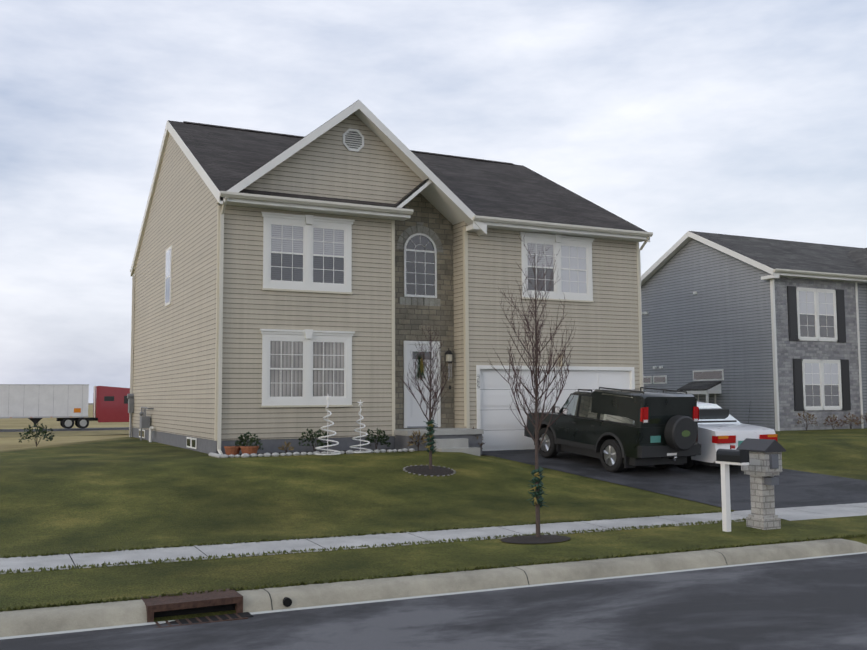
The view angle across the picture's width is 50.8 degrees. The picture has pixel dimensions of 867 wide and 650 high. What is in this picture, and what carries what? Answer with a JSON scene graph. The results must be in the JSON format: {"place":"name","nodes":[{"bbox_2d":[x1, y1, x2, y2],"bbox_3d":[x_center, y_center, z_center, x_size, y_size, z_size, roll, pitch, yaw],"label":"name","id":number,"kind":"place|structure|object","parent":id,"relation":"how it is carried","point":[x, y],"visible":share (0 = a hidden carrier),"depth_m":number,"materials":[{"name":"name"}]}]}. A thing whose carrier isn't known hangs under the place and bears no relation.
{"place":"outdoors","nodes":[
{"label":"outdoors","id":0,"kind":"place"},
{"bbox_2d":[0,427,128,436],"bbox_3d":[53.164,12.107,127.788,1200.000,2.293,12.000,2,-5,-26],"label":"road","id":1,"kind":"structure","parent":0,"point":[69,432],"depth_m":81.55,"materials":[{"name":"grey asphalt"}]},
{"bbox_2d":[0,384,129,428],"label":"semi truck","id":2,"kind":"object","parent":1,"relation":"on","point":[63,404],"visible":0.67,"depth_m":84.72,"materials":[{"name":"white metal"}]},
{"bbox_2d":[0,403,866,621],"bbox_3d":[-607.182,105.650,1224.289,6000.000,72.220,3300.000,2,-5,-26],"label":"ground","id":3,"kind":"structure","parent":0,"point":[65,494],"depth_m":14.87,"materials":[{"name":"green plant"}]},
{"bbox_2d":[19,423,54,446],"bbox_3d":[-11.054,3.054,25.445,0.955,0.667,0.920,2,-5,-26],"label":"bush","id":4,"kind":"object","parent":3,"relation":"on","point":[42,432],"visible":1,"depth_m":25.42,"materials":[{"name":"green plant"}]},
{"bbox_2d":[0,599,146,636],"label":"kerb","id":5,"kind":"structure","parent":3,"relation":"on","point":[54,619],"depth_m":8.46,"materials":[{"name":"concrete"}]},
{"bbox_2d":[141,588,252,623],"bbox_3d":[-2.357,2.927,8.970,1.020,0.468,0.640,2,-5,-26],"label":"storm inlet","id":6,"kind":"object","parent":3,"relation":"on","point":[197,603],"visible":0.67,"depth_m":8.94,"materials":[{"name":"brown metal"}]},
{"bbox_2d":[155,613,247,627],"bbox_3d":[-2.246,2.840,8.753,0.880,0.024,0.260,2,-5,-26],"label":"drain grate","id":7,"kind":"object","parent":6,"relation":"attached to","point":[199,620],"visible":0.46,"depth_m":8.73,"materials":[{"name":"black metal"}]},
{"bbox_2d":[315,395,340,454],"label":"spiral tree lights","id":8,"kind":"object","parent":3,"relation":"on","point":[327,436],"visible":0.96,"depth_m":20.38,"materials":[{"name":"white"}]},
{"bbox_2d":[208,448,488,457],"bbox_3d":[-1.799,3.027,21.408,6.742,0.266,1.060,2,-5,-26],"label":"stone edging","id":9,"kind":"object","parent":3,"relation":"on","point":[211,454],"visible":0.73,"depth_m":20.45,"materials":[{"name":"white stone"}]},
{"bbox_2d":[224,446,258,455],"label":"flower pots","id":10,"kind":"object","parent":9,"relation":"on","point":[234,450],"visible":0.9,"depth_m":19.88,"materials":[{"name":"orange ceramic"}]},
{"bbox_2d":[235,432,262,449],"bbox_3d":[-4.120,2.645,20.376,0.667,0.540,0.688,2,-5,-26],"label":"shrub","id":11,"kind":"object","parent":9,"relation":"on","point":[251,441],"visible":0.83,"depth_m":20.33,"materials":[{"name":"green plant"}]},
{"bbox_2d":[277,442,293,452],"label":"dry shrub","id":12,"kind":"object","parent":9,"relation":"on","point":[286,447],"visible":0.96,"depth_m":20.56,"materials":[{"name":"brown plant"}]},
{"bbox_2d":[298,428,330,451],"bbox_3d":[-2.729,2.673,21.074,0.737,0.579,0.751,2,-5,-26],"label":"shrub","id":13,"kind":"object","parent":9,"relation":"on","point":[310,431],"visible":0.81,"depth_m":21.04,"materials":[{"name":"green plant"}]},
{"bbox_2d":[350,399,370,452],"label":"spiral tree lights","id":14,"kind":"object","parent":9,"relation":"on","point":[360,431],"visible":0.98,"depth_m":21.05,"materials":[{"name":"white"}]},
{"bbox_2d":[363,428,390,448],"bbox_3d":[-1.366,2.727,21.786,0.682,0.569,0.663,2,-5,-26],"label":"shrub","id":15,"kind":"object","parent":9,"relation":"on","point":[380,438],"visible":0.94,"depth_m":21.73,"materials":[{"name":"green plant"}]},
{"bbox_2d":[407,430,427,450],"bbox_3d":[-0.353,2.728,21.602,0.557,0.525,0.530,2,-5,-26],"label":"shrub","id":16,"kind":"object","parent":9,"relation":"on","point":[422,440],"visible":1,"depth_m":21.62,"materials":[{"name":"brown plant"}]},
{"bbox_2d":[129,100,652,455],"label":"house","id":17,"kind":"structure","parent":3,"relation":"on","point":[283,285],"depth_m":23.51,"materials":[{"name":"beige plastic"}]},
{"bbox_2d":[127,394,153,441],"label":"utility meters","id":18,"kind":"object","parent":17,"relation":"attached to","point":[144,421],"visible":0.94,"depth_m":28.30,"materials":[{"name":"grey metal"}]},
{"bbox_2d":[343,128,363,151],"bbox_3d":[-1.976,-4.560,22.536,0.554,0.554,0.035,2,-5,-26],"label":"gable vent","id":19,"kind":"object","parent":17,"relation":"attached to","point":[353,139],"visible":0.92,"depth_m":22.53,"materials":[{"name":"white plastic"}]},
{"bbox_2d":[415,350,426,378],"bbox_3d":[-0.314,1.029,23.558,0.380,0.883,0.116,2,-5,-26],"label":"door wreath","id":20,"kind":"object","parent":17,"relation":"attached to","point":[421,368],"depth_m":23.53,"materials":[{"name":"green plant"}]},
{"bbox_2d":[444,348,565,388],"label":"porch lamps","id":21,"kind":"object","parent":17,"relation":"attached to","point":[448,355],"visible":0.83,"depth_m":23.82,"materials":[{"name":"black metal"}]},
{"bbox_2d":[397,323,449,468],"bbox_3d":[-0.083,1.480,18.757,1.149,3.065,1.159,2,-5,-26],"label":"lawn tree","id":22,"kind":"object","parent":3,"relation":"on","point":[430,446],"visible":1,"depth_m":18.76,"materials":[{"name":"brown plant"}]},
{"bbox_2d":[403,465,570,543],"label":"mulch beds","id":23,"kind":"object","parent":3,"relation":"on","point":[425,470],"visible":0.96,"depth_m":13.08,"materials":[{"name":"grey soil"}]},
{"bbox_2d":[488,235,576,536],"bbox_3d":[1.451,0.838,13.014,1.199,4.440,1.589,2,-5,-26],"label":"verge tree","id":24,"kind":"object","parent":3,"relation":"on","point":[537,498],"visible":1,"depth_m":13.00,"materials":[{"name":"brown plant"}]},
{"bbox_2d":[237,539,856,612],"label":"kerb","id":25,"kind":"structure","parent":3,"relation":"on","point":[259,600],"depth_m":10.63,"materials":[{"name":"concrete"}]},
{"bbox_2d":[283,597,291,606],"bbox_3d":[-1.512,2.826,9.345,0.090,0.090,0.140,2,-5,-26],"label":"drain pipe","id":26,"kind":"object","parent":25,"relation":"on","point":[287,601],"visible":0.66,"depth_m":9.28,"materials":[{"name":"black plastic"}]},
{"bbox_2d":[264,550,727,609],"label":"kerb joints","id":27,"kind":"object","parent":25,"relation":"on","point":[515,567],"visible":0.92,"depth_m":10.57,"materials":[{"name":"grey concrete"}]},
{"bbox_2d":[716,445,749,531],"bbox_3d":[4.529,2.503,13.808,0.187,1.350,0.540,2,-5,-26],"label":"mailbox on post","id":28,"kind":"object","parent":3,"relation":"on","point":[725,458],"visible":0.92,"depth_m":13.88,"materials":[{"name":"white"}]},
{"bbox_2d":[641,231,866,430],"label":"neighbour house","id":29,"kind":"structure","parent":3,"relation":"on","point":[774,331],"depth_m":35.29,"materials":[{"name":"grey"}]},
{"bbox_2d":[736,438,785,529],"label":"stone mailbox pillar","id":30,"kind":"structure","parent":3,"relation":"on","point":[763,468],"depth_m":14.23,"materials":[{"name":"grey stone"}]},
{"bbox_2d":[796,411,817,430],"bbox_3d":[13.570,3.478,33.226,0.768,0.746,0.803,-5,-6,43],"label":"neighbour shrub","id":31,"kind":"object","parent":3,"relation":"on","point":[799,414],"visible":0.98,"depth_m":33.18,"materials":[{"name":"brown plant"}]},
{"bbox_2d":[781,512,866,520],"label":"sidewalk","id":32,"kind":"structure","parent":3,"relation":"on","point":[826,516],"depth_m":15.62,"materials":[{"name":"concrete"}]},
{"bbox_2d":[824,415,842,429],"bbox_3d":[14.809,3.594,33.895,0.732,0.607,0.743,2,-5,-26],"label":"neighbour shrub","id":33,"kind":"object","parent":3,"relation":"on","point":[834,419],"visible":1,"depth_m":33.82,"materials":[{"name":"brown plant"}]},
{"bbox_2d":[840,413,860,428],"bbox_3d":[15.687,3.605,34.383,0.733,0.653,0.727,2,-5,-26],"label":"neighbour shrub","id":34,"kind":"object","parent":3,"relation":"on","point":[852,420],"visible":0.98,"depth_m":34.34,"materials":[{"name":"brown plant"}]},
{"bbox_2d":[842,539,866,552],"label":"curb","id":35,"kind":"structure","parent":3,"relation":"on","point":[860,547],"depth_m":13.11,"materials":[{"name":"concrete"}]},
{"bbox_2d":[0,553,866,649],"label":"road","id":36,"kind":"structure","parent":0,"point":[814,604],"depth_m":8.67,"materials":[{"name":"grey asphalt"}]},
{"bbox_2d":[0,552,866,639],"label":"gutter lip","id":37,"kind":"object","parent":36,"relation":"on","point":[121,626],"visible":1,"depth_m":9.96,"materials":[{"name":"grey concrete"}]},
{"bbox_2d":[0,503,866,573],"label":"sidewalk","id":38,"kind":"structure","parent":0,"point":[95,558],"depth_m":12.49,"materials":[{"name":"concrete"}]},
{"bbox_2d":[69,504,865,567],"bbox_3d":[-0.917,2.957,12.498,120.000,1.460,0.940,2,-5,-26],"label":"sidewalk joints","id":39,"kind":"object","parent":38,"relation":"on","point":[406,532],"visible":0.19,"depth_m":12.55,"materials":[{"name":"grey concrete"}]},
{"bbox_2d":[0,0,866,402],"label":"sky","id":40,"kind":"structure","parent":0,"point":[673,118],"materials":[{"name":"white"}]},
{"bbox_2d":[482,449,866,510],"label":"driveway","id":41,"kind":"structure","parent":0,"point":[700,483],"depth_m":19.68,"materials":[{"name":"grey asphalt"}]},
{"bbox_2d":[524,387,700,471],"bbox_3d":[4.211,2.386,21.767,2.035,1.864,4.549,2,-1,-29],"label":"suv","id":42,"kind":"object","parent":41,"relation":"on","point":[615,430],"visible":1,"depth_m":20.33,"materials":[{"name":"black paint"}]},
{"bbox_2d":[677,401,777,467],"bbox_3d":[6.077,2.579,23.063,2.100,1.628,5.002,2,0,-26],"label":"white sedan","id":43,"kind":"object","parent":41,"relation":"on","point":[719,427],"visible":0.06,"depth_m":21.00,"materials":[{"name":"white paint"}]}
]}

